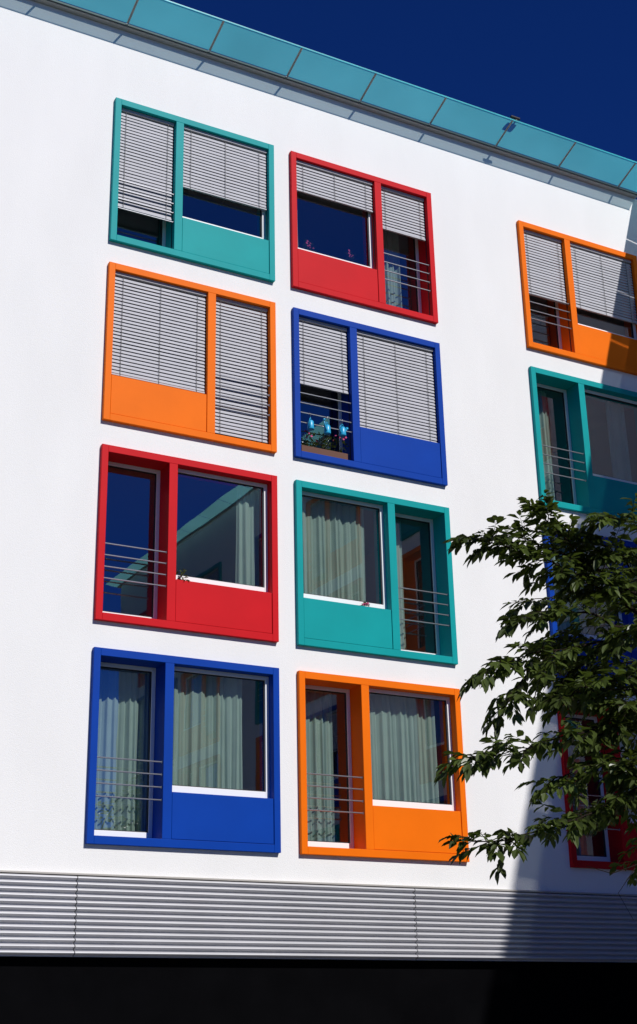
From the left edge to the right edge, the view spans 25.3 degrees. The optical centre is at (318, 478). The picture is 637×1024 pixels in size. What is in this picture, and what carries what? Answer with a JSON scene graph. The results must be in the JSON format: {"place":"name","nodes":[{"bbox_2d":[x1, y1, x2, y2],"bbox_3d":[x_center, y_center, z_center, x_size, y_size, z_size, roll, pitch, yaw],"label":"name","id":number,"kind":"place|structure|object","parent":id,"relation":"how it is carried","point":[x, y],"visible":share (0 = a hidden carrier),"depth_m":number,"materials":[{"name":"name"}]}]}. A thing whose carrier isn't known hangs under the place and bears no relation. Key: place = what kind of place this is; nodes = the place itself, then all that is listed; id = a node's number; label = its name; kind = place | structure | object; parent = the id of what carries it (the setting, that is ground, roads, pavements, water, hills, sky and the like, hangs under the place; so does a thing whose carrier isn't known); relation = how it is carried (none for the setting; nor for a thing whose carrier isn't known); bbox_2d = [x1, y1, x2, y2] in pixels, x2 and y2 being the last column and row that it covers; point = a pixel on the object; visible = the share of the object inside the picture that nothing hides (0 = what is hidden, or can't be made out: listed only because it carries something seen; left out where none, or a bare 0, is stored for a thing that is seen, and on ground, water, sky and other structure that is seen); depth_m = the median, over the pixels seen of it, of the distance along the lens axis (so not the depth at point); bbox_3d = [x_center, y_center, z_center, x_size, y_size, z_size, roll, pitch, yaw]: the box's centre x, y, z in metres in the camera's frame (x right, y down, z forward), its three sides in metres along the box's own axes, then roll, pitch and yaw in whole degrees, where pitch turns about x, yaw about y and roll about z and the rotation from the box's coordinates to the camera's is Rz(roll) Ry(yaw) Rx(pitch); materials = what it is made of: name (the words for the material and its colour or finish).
{"place":"outdoors","nodes":[
{"label":"outdoors","id":0,"kind":"place"},
{"bbox_2d":[58,0,636,199],"label":"sky","id":1,"kind":"structure","parent":0,"point":[565,68],"materials":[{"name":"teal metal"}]},
{"label":"ground","id":2,"kind":"structure","parent":0,"visible":0},
{"bbox_2d":[434,489,636,919],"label":"cherry tree","id":3,"kind":"object","parent":2,"relation":"on","point":[573,691],"visible":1,"depth_m":11.75,"materials":[{"name":"green plant"}]},
{"bbox_3d":[-1.967,7.516,18.030,20.480,2.683,0.120,11,-25,-27],"label":"ground floor base","id":4,"kind":"object","parent":2,"relation":"on","visible":0},
{"bbox_2d":[0,876,636,962],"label":"louvre backing","id":5,"kind":"object","parent":4,"relation":"on","point":[290,959],"visible":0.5,"depth_m":19.31,"materials":[{"name":"black metal"}]},
{"bbox_2d":[0,873,636,961],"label":"louvre cladding","id":6,"kind":"structure","parent":5,"relation":"attached to","point":[143,917],"depth_m":19.39,"materials":[{"name":"grey metal"}]},
{"bbox_2d":[0,870,636,896],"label":"drip flashing","id":7,"kind":"object","parent":5,"relation":"on","point":[260,881],"visible":0.75,"depth_m":19.57,"materials":[{"name":"silver metal"}]},
{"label":"side walls","id":8,"kind":"object","parent":2,"relation":"on","visible":0},
{"bbox_2d":[0,0,636,893],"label":"facade wall","id":9,"kind":"structure","parent":8,"relation":"attached to","point":[66,78],"depth_m":21.83,"materials":[{"name":"white paint"}]},
{"bbox_2d":[85,647,280,852],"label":"window unit","id":10,"kind":"structure","parent":9,"relation":"attached to","point":[183,752],"depth_m":19.65,"materials":[{"name":"blue paint"}]},
{"bbox_2d":[94,444,278,642],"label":"window unit","id":11,"kind":"structure","parent":9,"relation":"attached to","point":[212,529],"depth_m":21.34,"materials":[{"name":"red paint"}]},
{"bbox_2d":[178,569,189,580],"bbox_3d":[-1.951,1.380,20.351,0.229,0.213,0.170,-12,-24,25],"label":"potted plant","id":12,"kind":"object","parent":11,"relation":"on","point":[186,577],"visible":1,"depth_m":20.36,"materials":[{"name":"green plant"}]},
{"bbox_2d":[102,262,276,453],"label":"window unit","id":13,"kind":"structure","parent":9,"relation":"attached to","point":[185,358],"depth_m":21.73,"materials":[{"name":"orange paint"}]},
{"bbox_2d":[109,97,274,282],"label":"window unit","id":14,"kind":"structure","parent":9,"relation":"attached to","point":[182,188],"depth_m":22.94,"materials":[{"name":"teal paint"}]},
{"bbox_2d":[289,151,437,323],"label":"window unit","id":15,"kind":"structure","parent":9,"relation":"attached to","point":[381,229],"depth_m":24.70,"materials":[{"name":"red paint"}]},
{"bbox_2d":[302,239,314,250],"bbox_3d":[-0.172,-3.881,24.031,0.232,0.374,0.186,17,-28,-39],"label":"potted plant","id":16,"kind":"object","parent":15,"relation":"in","point":[306,245],"visible":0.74,"depth_m":24.04,"materials":[{"name":"purple plant"}]},
{"bbox_2d":[346,249,355,261],"bbox_3d":[0.549,-3.755,24.392,0.210,0.379,0.187,-11,-24,23],"label":"potted plant","id":17,"kind":"object","parent":15,"relation":"in","point":[350,257],"visible":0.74,"depth_m":24.40,"materials":[{"name":"purple plant"}]},
{"bbox_2d":[291,307,447,486],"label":"window unit","id":18,"kind":"structure","parent":9,"relation":"attached to","point":[377,392],"depth_m":23.25,"materials":[{"name":"blue paint"}]},
{"bbox_2d":[307,412,313,430],"bbox_3d":[-0.118,-0.900,22.351,0.112,0.302,0.296,-5,-22,8],"label":"watering can","id":19,"kind":"object","parent":18,"relation":"attached to","point":[310,424],"visible":1,"depth_m":22.25,"materials":[{"name":"blue plastic"}]},
{"bbox_2d":[301,430,348,459],"bbox_3d":[0.072,-0.528,22.477,0.920,0.466,0.213,11,-25,-27],"label":"flower box","id":20,"kind":"object","parent":18,"relation":"on","point":[326,452],"visible":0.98,"depth_m":22.42,"materials":[{"name":"plastic"}]},
{"bbox_2d":[323,418,330,434],"bbox_3d":[0.125,-0.862,22.407,0.112,0.302,0.296,-8,-23,17],"label":"watering can","id":21,"kind":"object","parent":18,"relation":"attached to","point":[327,429],"visible":1,"depth_m":22.37,"materials":[{"name":"blue plastic"}]},
{"bbox_2d":[339,422,347,436],"bbox_3d":[0.400,-0.807,22.613,0.112,0.302,0.296,-12,-24,24],"label":"watering can","id":22,"kind":"object","parent":18,"relation":"attached to","point":[342,431],"visible":1,"depth_m":22.51,"materials":[{"name":"blue plastic"}]},
{"bbox_2d":[294,480,457,664],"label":"window unit","id":23,"kind":"structure","parent":9,"relation":"attached to","point":[388,559],"depth_m":22.26,"materials":[{"name":"teal paint"}]},
{"bbox_2d":[127,0,635,187],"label":"canopy brackets","id":24,"kind":"object","parent":9,"relation":"attached to","point":[294,62],"visible":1,"depth_m":24.96,"materials":[{"name":"metal"}]},
{"bbox_2d":[50,0,636,194],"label":"eaves profile","id":25,"kind":"object","parent":24,"relation":"attached to","point":[289,78],"visible":1,"depth_m":24.82,"materials":[{"name":"grey metal"}]},
{"bbox_2d":[60,0,636,191],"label":"glass canopy","id":26,"kind":"object","parent":24,"relation":"attached to","point":[178,22],"visible":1,"depth_m":24.88,"materials":[{"name":"teal glass"}]},
{"bbox_2d":[165,0,636,162],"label":"canopy edge trim","id":27,"kind":"structure","parent":26,"relation":"attached to","point":[393,78],"depth_m":24.88,"materials":[{"name":"metal"}]},
{"bbox_2d":[510,115,519,120],"bbox_3d":[3.629,-6.645,26.162,0.210,0.077,0.060,11,-25,-27],"label":"roof floodlight","id":28,"kind":"object","parent":24,"relation":"attached to","point":[515,117],"visible":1,"depth_m":26.14,"materials":[{"name":"black plastic"}]},
{"bbox_2d":[297,670,469,862],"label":"window unit","id":29,"kind":"structure","parent":9,"relation":"attached to","point":[371,758],"depth_m":21.14,"materials":[{"name":"orange paint"}]},
{"bbox_2d":[516,220,636,375],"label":"window unit","id":30,"kind":"structure","parent":9,"relation":"attached to","point":[579,296],"depth_m":26.53,"materials":[{"name":"orange paint"}]},
{"bbox_2d":[528,366,636,521],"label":"window unit","id":31,"kind":"structure","parent":9,"relation":"attached to","point":[585,435],"depth_m":25.63,"materials":[{"name":"teal paint"}]},
{"bbox_2d":[542,535,636,685],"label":"window unit","id":32,"kind":"structure","parent":9,"relation":"attached to","point":[629,618],"depth_m":24.16,"materials":[{"name":"blue paint"}]},
{"bbox_2d":[557,704,636,870],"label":"window unit","id":33,"kind":"structure","parent":9,"relation":"attached to","point":[602,849],"depth_m":22.78,"materials":[{"name":"red paint"}]},
{"bbox_3d":[-5.086,-5.017,28.490,20.480,0.297,11.910,11,-25,-27],"label":"roof","id":34,"kind":"object","parent":8,"relation":"attached to","visible":0},
{"bbox_2d":[32,0,636,198],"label":"gutter","id":35,"kind":"object","parent":34,"relation":"on","point":[296,85],"visible":0.31,"depth_m":24.84,"materials":[{"name":"silver metal"}]}
]}

